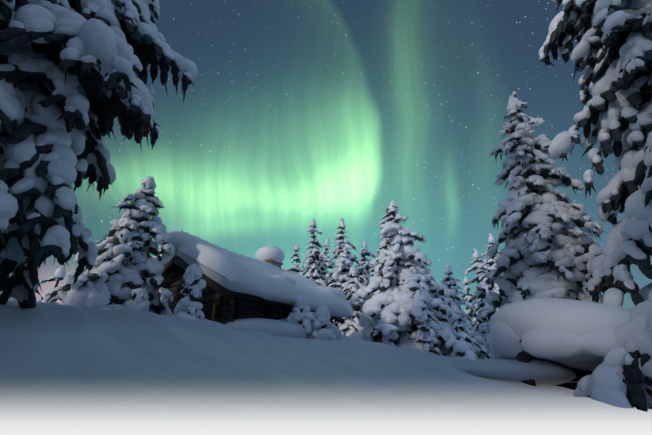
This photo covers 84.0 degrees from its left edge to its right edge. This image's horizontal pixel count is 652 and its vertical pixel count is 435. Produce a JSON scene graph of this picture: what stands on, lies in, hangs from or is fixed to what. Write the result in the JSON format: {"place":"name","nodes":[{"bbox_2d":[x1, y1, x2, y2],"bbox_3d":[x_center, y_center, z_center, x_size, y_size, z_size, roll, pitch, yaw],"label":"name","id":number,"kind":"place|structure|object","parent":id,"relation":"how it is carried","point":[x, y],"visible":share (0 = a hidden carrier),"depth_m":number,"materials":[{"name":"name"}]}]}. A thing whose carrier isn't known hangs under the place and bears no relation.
{"place":"outdoors","nodes":[
{"label":"outdoors","id":0,"kind":"place"},
{"bbox_2d":[0,300,651,434],"bbox_3d":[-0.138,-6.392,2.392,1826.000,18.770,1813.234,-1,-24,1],"label":"snow ground","id":1,"kind":"structure","parent":0,"point":[70,370],"depth_m":2.64,"materials":[{"name":"white snow"}]},
{"bbox_2d":[36,267,65,303],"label":"tree","id":2,"kind":"object","parent":1,"relation":"on","point":[60,274],"visible":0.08,"depth_m":12.91,"materials":[{"name":"white plant"}]},
{"bbox_2d":[0,0,197,308],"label":"tree","id":3,"kind":"object","parent":1,"relation":"on","point":[73,78],"visible":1,"depth_m":4.66,"materials":[{"name":"white plant"}]},
{"bbox_2d":[43,176,174,314],"bbox_3d":[-5.075,1.246,8.895,2.881,5.194,3.804,-1,-24,1],"label":"spruce","id":4,"kind":"object","parent":1,"relation":"on","point":[127,270],"visible":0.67,"depth_m":8.58,"materials":[{"name":"white plant"}]},
{"bbox_2d":[174,264,209,319],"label":"sapling","id":5,"kind":"object","parent":1,"relation":"on","point":[187,307],"visible":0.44,"depth_m":7.47,"materials":[{"name":"white plant"}]},
{"bbox_2d":[60,303,340,338],"bbox_3d":[-3.045,2.840,9.339,7.486,1.077,2.596,9,-25,-18],"label":"snow bank","id":6,"kind":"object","parent":1,"relation":"on","point":[281,327],"depth_m":8.81,"materials":[{"name":"white snow"}]},
{"bbox_2d":[152,230,352,324],"bbox_3d":[-2.818,2.970,12.075,5.612,5.088,6.524,-15,-28,30],"label":"log cabin","id":7,"kind":"object","parent":1,"relation":"on","point":[262,284],"visible":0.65,"depth_m":10.01,"materials":[{"name":"brown wood"}]},
{"bbox_2d":[201,305,212,320],"bbox_3d":[-3.242,3.263,9.183,0.820,1.980,0.040,-15,-28,30],"label":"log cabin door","id":8,"kind":"structure","parent":7,"relation":"in","point":[207,310],"depth_m":9.39,"materials":[{"name":"brown wood"}]},
{"bbox_2d":[284,243,303,273],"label":"spruce","id":9,"kind":"object","parent":1,"relation":"on","point":[296,268],"visible":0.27,"depth_m":24.72,"materials":[{"name":"white plant"}]},
{"bbox_2d":[286,295,315,338],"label":"snowy tree","id":10,"kind":"object","parent":1,"relation":"on","point":[302,315],"visible":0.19,"depth_m":9.84,"materials":[{"name":"white snow"}]},
{"bbox_2d":[300,218,328,286],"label":"spruce","id":11,"kind":"object","parent":1,"relation":"on","point":[313,266],"visible":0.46,"depth_m":22.72,"materials":[{"name":"white plant"}]},
{"bbox_2d":[310,305,335,340],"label":"snowy tree","id":12,"kind":"object","parent":1,"relation":"on","point":[323,317],"visible":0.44,"depth_m":9.46,"materials":[{"name":"white snow"}]},
{"bbox_2d":[319,237,335,285],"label":"spruce","id":13,"kind":"object","parent":1,"relation":"on","point":[327,263],"visible":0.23,"depth_m":27.70,"materials":[{"name":"white plant"}]},
{"bbox_2d":[328,271,350,327],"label":"spruce","id":14,"kind":"object","parent":1,"relation":"on","point":[335,279],"visible":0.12,"depth_m":19.98,"materials":[{"name":"white plant"}]},
{"bbox_2d":[325,217,365,326],"bbox_3d":[1.160,4.582,22.561,3.936,9.978,3.740,-1,-24,1],"label":"spruce","id":15,"kind":"object","parent":1,"relation":"on","point":[344,255],"visible":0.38,"depth_m":22.98,"materials":[{"name":"white plant"}]},
{"bbox_2d":[333,265,364,336],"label":"spruce","id":16,"kind":"object","parent":1,"relation":"on","point":[349,328],"visible":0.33,"depth_m":18.37,"materials":[{"name":"white plant"}]},
{"bbox_2d":[355,240,376,303],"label":"spruce","id":17,"kind":"object","parent":1,"relation":"on","point":[363,269],"visible":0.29,"depth_m":25.50,"materials":[{"name":"white plant"}]},
{"bbox_2d":[359,259,377,325],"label":"spruce","id":18,"kind":"object","parent":1,"relation":"on","point":[371,278],"visible":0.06,"depth_m":20.15,"materials":[{"name":"white plant"}]},
{"bbox_2d":[350,200,474,359],"bbox_3d":[3.573,3.327,16.849,5.598,9.121,5.870,10,-26,-21],"label":"spruce","id":19,"kind":"object","parent":1,"relation":"on","point":[395,304],"visible":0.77,"depth_m":15.40,"materials":[{"name":"white plant"}]},
{"bbox_2d":[410,292,446,355],"bbox_3d":[3.848,4.605,14.234,1.878,3.394,1.482,-1,-24,1],"label":"spruce","id":20,"kind":"object","parent":1,"relation":"on","point":[426,327],"visible":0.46,"depth_m":14.07,"materials":[{"name":"white plant"}]},
{"bbox_2d":[435,295,474,351],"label":"spruce","id":21,"kind":"object","parent":1,"relation":"on","point":[443,318],"visible":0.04,"depth_m":16.47,"materials":[{"name":"white plant"}]},
{"bbox_2d":[440,265,491,359],"bbox_3d":[7.198,5.908,19.984,2.972,6.821,2.818,-1,-24,1],"label":"spruce","id":22,"kind":"object","parent":1,"relation":"on","point":[477,338],"visible":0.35,"depth_m":20.12,"materials":[{"name":"white plant"}]},
{"bbox_2d":[445,304,486,358],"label":"spruce","id":23,"kind":"object","parent":1,"relation":"on","point":[464,336],"visible":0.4,"depth_m":15.12,"materials":[{"name":"white plant"}]},
{"bbox_2d":[461,276,481,330],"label":"spruce","id":24,"kind":"object","parent":1,"relation":"on","point":[468,296],"visible":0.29,"depth_m":25.71,"materials":[{"name":"white plant"}]},
{"bbox_2d":[464,248,493,358],"bbox_3d":[9.831,5.792,21.507,3.478,8.288,3.705,-1,-24,1],"label":"spruce","id":25,"kind":"object","parent":1,"relation":"on","point":[481,292],"visible":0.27,"depth_m":21.94,"materials":[{"name":"white plant"}]},
{"bbox_2d":[480,233,503,332],"bbox_3d":[10.361,5.418,21.527,3.603,9.757,3.622,-19,-30,37],"label":"spruce","id":26,"kind":"object","parent":1,"relation":"on","point":[491,262],"visible":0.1,"depth_m":22.65,"materials":[{"name":"white plant"}]},
{"bbox_2d":[451,358,575,384],"bbox_3d":[4.189,2.515,5.190,4.748,0.980,1.881,-9,-26,20],"label":"snow mound","id":27,"kind":"object","parent":1,"relation":"on","point":[544,371],"depth_m":5.29,"materials":[{"name":"white snow"}]},
{"bbox_2d":[482,91,626,353],"bbox_3d":[5.279,0.501,9.140,4.151,9.154,3.654,15,-28,-30],"label":"tall spruce","id":28,"kind":"object","parent":1,"relation":"on","point":[543,253],"visible":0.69,"depth_m":8.85,"materials":[{"name":"white plant"}]},
{"bbox_2d":[488,298,631,389],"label":"wood shed","id":29,"kind":"structure","parent":1,"relation":"on","point":[577,337],"depth_m":5.09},
{"bbox_2d":[538,0,651,306],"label":"spruce","id":30,"kind":"object","parent":1,"relation":"on","point":[612,49],"visible":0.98,"depth_m":6.90,"materials":[{"name":"white plant"}]},
{"bbox_2d":[574,289,651,411],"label":"snowy tree","id":31,"kind":"object","parent":1,"relation":"on","point":[620,376],"visible":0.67,"depth_m":4.29,"materials":[{"name":"white snow"}]},
{"bbox_2d":[0,0,651,318],"label":"sky","id":32,"kind":"structure","parent":0,"point":[294,113],"materials":[{"name":"green"}]}
]}

